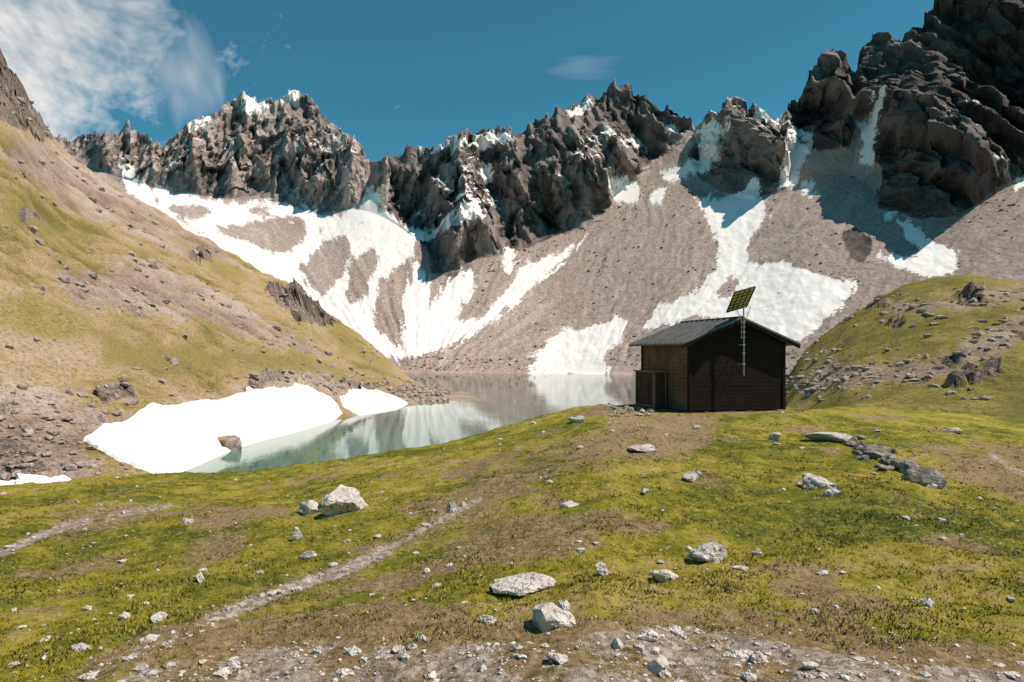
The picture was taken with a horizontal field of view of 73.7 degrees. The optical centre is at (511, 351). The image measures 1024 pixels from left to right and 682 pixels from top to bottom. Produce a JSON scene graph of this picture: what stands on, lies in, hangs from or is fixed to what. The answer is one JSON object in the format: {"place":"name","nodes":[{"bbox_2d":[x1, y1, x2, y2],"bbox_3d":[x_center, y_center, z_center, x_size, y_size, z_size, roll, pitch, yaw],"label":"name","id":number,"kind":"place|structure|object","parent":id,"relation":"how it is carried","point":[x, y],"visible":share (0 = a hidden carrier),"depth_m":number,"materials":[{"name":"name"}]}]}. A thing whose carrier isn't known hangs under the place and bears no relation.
{"place":"outdoors","nodes":[
{"label":"outdoors","id":0,"kind":"place"},
{"bbox_2d":[0,48,489,484],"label":"grassy hillside","id":1,"kind":"structure","parent":0,"point":[166,431],"depth_m":137.66,"materials":[{"name":"green plant"}]},
{"bbox_2d":[0,65,450,479],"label":"hillside rocks","id":2,"kind":"object","parent":1,"relation":"on","point":[429,390],"visible":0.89,"depth_m":146.44,"materials":[{"name":"stone"}]},
{"bbox_2d":[220,435,241,450],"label":"boulder","id":3,"kind":"object","parent":1,"relation":"on","point":[232,443],"visible":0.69,"depth_m":96.84,"materials":[{"name":"stone"}]},
{"bbox_2d":[183,373,634,472],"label":"lake","id":4,"kind":"structure","parent":0,"point":[512,398],"depth_m":143.29,"materials":[{"name":"liquid"}]},
{"bbox_2d":[0,0,933,161],"label":"sky","id":5,"kind":"structure","parent":0,"point":[393,75],"materials":[{"name":"blue"}]},
{"bbox_2d":[0,404,1023,681],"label":"grass hill","id":6,"kind":"structure","parent":0,"point":[362,574],"depth_m":9.15,"materials":[{"name":"green plant"}]},
{"bbox_2d":[182,518,194,523],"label":"boulder","id":7,"kind":"object","parent":6,"relation":"on","point":[186,520],"visible":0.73,"depth_m":13.24,"materials":[{"name":"stone"}]},
{"bbox_2d":[196,572,204,582],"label":"boulder","id":8,"kind":"object","parent":6,"relation":"on","point":[199,577],"visible":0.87,"depth_m":8.53,"materials":[{"name":"stone"}]},
{"bbox_2d":[226,660,240,671],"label":"boulder","id":9,"kind":"object","parent":6,"relation":"on","point":[234,665],"visible":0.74,"depth_m":5.44,"materials":[{"name":"stone"}]},
{"bbox_2d":[291,527,302,540],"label":"boulder","id":10,"kind":"object","parent":6,"relation":"on","point":[296,534],"visible":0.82,"depth_m":11.18,"materials":[{"name":"stone"}]},
{"bbox_2d":[298,550,316,558],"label":"boulder","id":11,"kind":"object","parent":6,"relation":"on","point":[309,554],"visible":0.82,"depth_m":9.54,"materials":[{"name":"stone"}]},
{"bbox_2d":[298,500,321,514],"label":"boulder","id":12,"kind":"object","parent":6,"relation":"on","point":[308,507],"visible":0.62,"depth_m":14.02,"materials":[{"name":"stone"}]},
{"bbox_2d":[321,494,328,505],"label":"boulder","id":13,"kind":"object","parent":6,"relation":"on","point":[324,499],"visible":0.16,"depth_m":14.01,"materials":[{"name":"stone"}]},
{"bbox_2d":[318,484,368,516],"bbox_3d":[-3.270,2.979,13.361,0.794,0.751,0.922,0,0,0],"label":"boulder","id":14,"kind":"object","parent":6,"relation":"on","point":[341,499],"visible":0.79,"depth_m":13.14,"materials":[{"name":"stone"}]},
{"bbox_2d":[446,501,456,512],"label":"boulder","id":15,"kind":"object","parent":6,"relation":"on","point":[451,506],"visible":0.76,"depth_m":12.16,"materials":[{"name":"stone"}]},
{"bbox_2d":[479,615,496,624],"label":"boulder","id":16,"kind":"object","parent":6,"relation":"on","point":[483,619],"visible":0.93,"depth_m":6.00,"materials":[{"name":"stone"}]},
{"bbox_2d":[0,403,1023,681],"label":"scattered stones","id":17,"kind":"object","parent":6,"relation":"on","point":[142,669],"visible":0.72,"depth_m":5.62,"materials":[{"name":"stone"}]},
{"bbox_2d":[489,572,555,595],"bbox_3d":[0.089,2.452,7.160,0.662,0.174,0.525,0,0,-39],"label":"boulder","id":18,"kind":"object","parent":6,"relation":"on","point":[523,584],"visible":0.91,"depth_m":7.06,"materials":[{"name":"stone"}]},
{"bbox_2d":[532,602,575,631],"bbox_3d":[0.372,2.333,5.931,0.349,0.304,0.288,0,0,-18],"label":"boulder","id":19,"kind":"object","parent":6,"relation":"on","point":[549,615],"visible":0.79,"depth_m":5.84,"materials":[{"name":"stone"}]},
{"bbox_2d":[546,652,567,664],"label":"boulder","id":20,"kind":"object","parent":6,"relation":"on","point":[561,659],"visible":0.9,"depth_m":4.93,"materials":[{"name":"stone"}]},
{"bbox_2d":[559,501,578,507],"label":"boulder","id":21,"kind":"object","parent":6,"relation":"on","point":[567,504],"visible":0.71,"depth_m":10.47,"materials":[{"name":"stone"}]},
{"bbox_2d":[570,415,585,422],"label":"boulder","id":22,"kind":"object","parent":6,"relation":"on","point":[578,419],"visible":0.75,"depth_m":26.66,"materials":[{"name":"stone"}]},
{"bbox_2d":[595,561,608,574],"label":"boulder","id":23,"kind":"object","parent":6,"relation":"on","point":[600,567],"visible":0.88,"depth_m":7.34,"materials":[{"name":"stone"}]},
{"bbox_2d":[604,404,656,429],"bbox_3d":[4.635,2.714,28.525,2.402,0.484,12.825,0,0,14],"label":"rubble","id":24,"kind":"object","parent":6,"relation":"on","point":[647,411],"visible":0.95,"depth_m":31.28,"materials":[{"name":"stone"}]},
{"bbox_2d":[627,444,656,452],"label":"boulder","id":25,"kind":"object","parent":6,"relation":"on","point":[648,448],"visible":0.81,"depth_m":17.61,"materials":[{"name":"stone"}]},
{"bbox_2d":[640,488,649,493],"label":"boulder","id":26,"kind":"object","parent":6,"relation":"on","point":[644,490],"visible":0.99,"depth_m":11.47,"materials":[{"name":"stone"}]},
{"bbox_2d":[637,629,660,641],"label":"boulder","id":27,"kind":"object","parent":6,"relation":"on","point":[651,635],"visible":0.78,"depth_m":5.44,"materials":[{"name":"stone"}]},
{"bbox_2d":[648,655,668,675],"bbox_3d":[1.083,2.298,4.977,0.191,0.143,0.138,0,0,-45],"label":"boulder","id":28,"kind":"object","parent":6,"relation":"on","point":[658,664],"visible":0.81,"depth_m":4.94,"materials":[{"name":"stone"}]},
{"bbox_2d":[650,569,678,582],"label":"boulder","id":29,"kind":"object","parent":6,"relation":"on","point":[662,575],"visible":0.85,"depth_m":7.43,"materials":[{"name":"stone"}]},
{"bbox_2d":[683,471,698,481],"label":"boulder","id":30,"kind":"object","parent":6,"relation":"on","point":[691,476],"visible":0.91,"depth_m":13.27,"materials":[{"name":"stone"}]},
{"bbox_2d":[686,542,726,562],"bbox_3d":[2.322,2.479,8.167,0.496,0.410,0.462,0,0,0],"label":"boulder","id":31,"kind":"object","parent":6,"relation":"on","point":[710,552],"visible":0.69,"depth_m":8.06,"materials":[{"name":"stone"}]},
{"bbox_2d":[629,316,803,413],"bbox_3d":[10.200,0.765,35.125,6.930,4.930,5.950,0,0,-15],"label":"mountain hut","id":32,"kind":"object","parent":6,"relation":"on","point":[691,366],"visible":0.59,"depth_m":32.88,"materials":[{"name":"wood"}]},
{"bbox_2d":[642,374,648,404],"bbox_3d":[6.790,1.955,34.797,0.023,1.610,0.800,0,0,-15],"label":"porch door","id":33,"kind":"structure","parent":32,"relation":"in","point":[645,378],"depth_m":34.74,"materials":[{"name":"brown wood"}]},
{"bbox_2d":[726,286,755,375],"bbox_3d":[10.778,-0.965,32.137,1.093,4.190,1.424,0,0,0],"label":"solar panel mast","id":34,"kind":"object","parent":32,"relation":"attached to","point":[740,299],"visible":1,"depth_m":32.09,"materials":[{"name":"metal"}]},
{"bbox_2d":[726,649,766,659],"bbox_3d":[1.775,2.286,5.183,0.302,0.072,0.154,0,0,0],"label":"boulder","id":35,"kind":"object","parent":6,"relation":"on","point":[745,654],"visible":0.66,"depth_m":5.14,"materials":[{"name":"stone"}]},
{"bbox_2d":[768,432,780,440],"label":"boulder","id":36,"kind":"object","parent":6,"relation":"on","point":[773,436],"visible":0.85,"depth_m":21.07,"materials":[{"name":"stone"}]},
{"bbox_2d":[802,473,836,488],"bbox_3d":[5.830,2.524,13.005,0.645,0.408,0.467,0,0,0],"label":"boulder","id":37,"kind":"object","parent":6,"relation":"on","point":[810,481],"visible":0.66,"depth_m":12.89,"materials":[{"name":"stone"}]},
{"bbox_2d":[802,432,857,442],"bbox_3d":[9.895,2.684,21.283,1.669,0.385,0.992,0,0,0],"label":"rock slab","id":38,"kind":"object","parent":6,"relation":"on","point":[831,436],"visible":0.87,"depth_m":21.02,"materials":[{"name":"stone"}]},
{"bbox_2d":[823,487,841,495],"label":"boulder","id":39,"kind":"object","parent":6,"relation":"on","point":[831,491],"visible":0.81,"depth_m":11.84,"materials":[{"name":"stone"}]},
{"bbox_2d":[844,435,948,489],"bbox_3d":[10.149,2.777,18.866,1.656,0.859,10.894,0,0,16],"label":"stone row","id":40,"kind":"object","parent":6,"relation":"on","point":[911,471],"visible":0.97,"depth_m":16.96,"materials":[{"name":"grey stone"}]},
{"bbox_2d":[939,427,962,432],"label":"boulder","id":41,"kind":"object","parent":6,"relation":"on","point":[955,430],"visible":0.86,"depth_m":30.78,"materials":[{"name":"stone"}]},
{"bbox_2d":[55,0,1023,374],"bbox_3d":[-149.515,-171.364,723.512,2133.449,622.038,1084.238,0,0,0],"label":"mountain range","id":42,"kind":"structure","parent":0,"point":[917,124],"depth_m":585.58,"materials":[{"name":"grey stone"}]},
{"bbox_2d":[381,169,1023,372],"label":"scree boulders","id":43,"kind":"object","parent":42,"relation":"on","point":[439,358],"visible":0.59,"depth_m":488.11,"materials":[{"name":"stone"}]},
{"bbox_2d":[786,274,1023,418],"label":"grassy mound","id":44,"kind":"object","parent":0,"point":[870,337],"visible":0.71,"depth_m":96.10,"materials":[{"name":"green plant"}]},
{"bbox_2d":[786,280,1023,410],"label":"mound rocks","id":45,"kind":"object","parent":44,"relation":"on","point":[843,378],"visible":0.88,"depth_m":97.78,"materials":[{"name":"stone"}]}
]}

